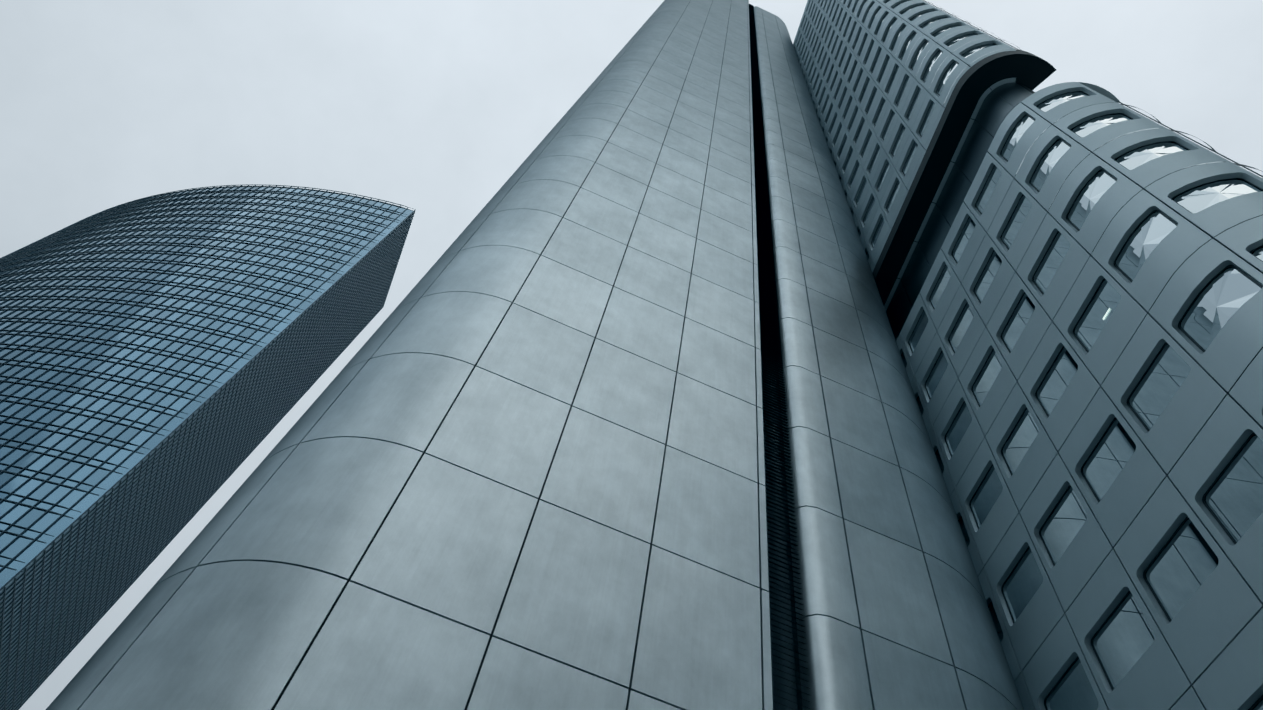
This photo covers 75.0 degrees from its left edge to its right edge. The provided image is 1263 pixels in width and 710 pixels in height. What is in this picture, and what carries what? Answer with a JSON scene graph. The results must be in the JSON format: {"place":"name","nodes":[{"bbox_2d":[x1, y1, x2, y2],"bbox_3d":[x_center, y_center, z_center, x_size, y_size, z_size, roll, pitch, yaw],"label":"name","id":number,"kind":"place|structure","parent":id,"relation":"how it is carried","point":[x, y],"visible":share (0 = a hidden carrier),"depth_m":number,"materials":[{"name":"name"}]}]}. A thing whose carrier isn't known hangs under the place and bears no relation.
{"place":"outdoors","nodes":[
{"label":"outdoors","id":0,"kind":"place"},
{"bbox_2d":[46,0,1023,709],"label":"tower","id":1,"kind":"structure","parent":0,"point":[614,406],"depth_m":19.59,"materials":[{"name":"metal"}]},
{"bbox_2d":[0,0,1262,709],"label":"sky","id":2,"kind":"structure","parent":0,"point":[429,107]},
{"label":"ground","id":3,"kind":"structure","parent":0,"visible":0},
{"bbox_2d":[0,185,415,709],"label":"skyscraper","id":4,"kind":"structure","parent":3,"relation":"on","point":[167,359],"depth_m":110.81,"materials":[{"name":"blue glass"}]},
{"bbox_2d":[793,0,1262,709],"bbox_3d":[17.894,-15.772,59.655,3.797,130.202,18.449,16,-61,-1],"label":"office tower","id":5,"kind":"structure","parent":3,"relation":"on","point":[1081,354],"depth_m":22.42,"materials":[{"name":"metal"}]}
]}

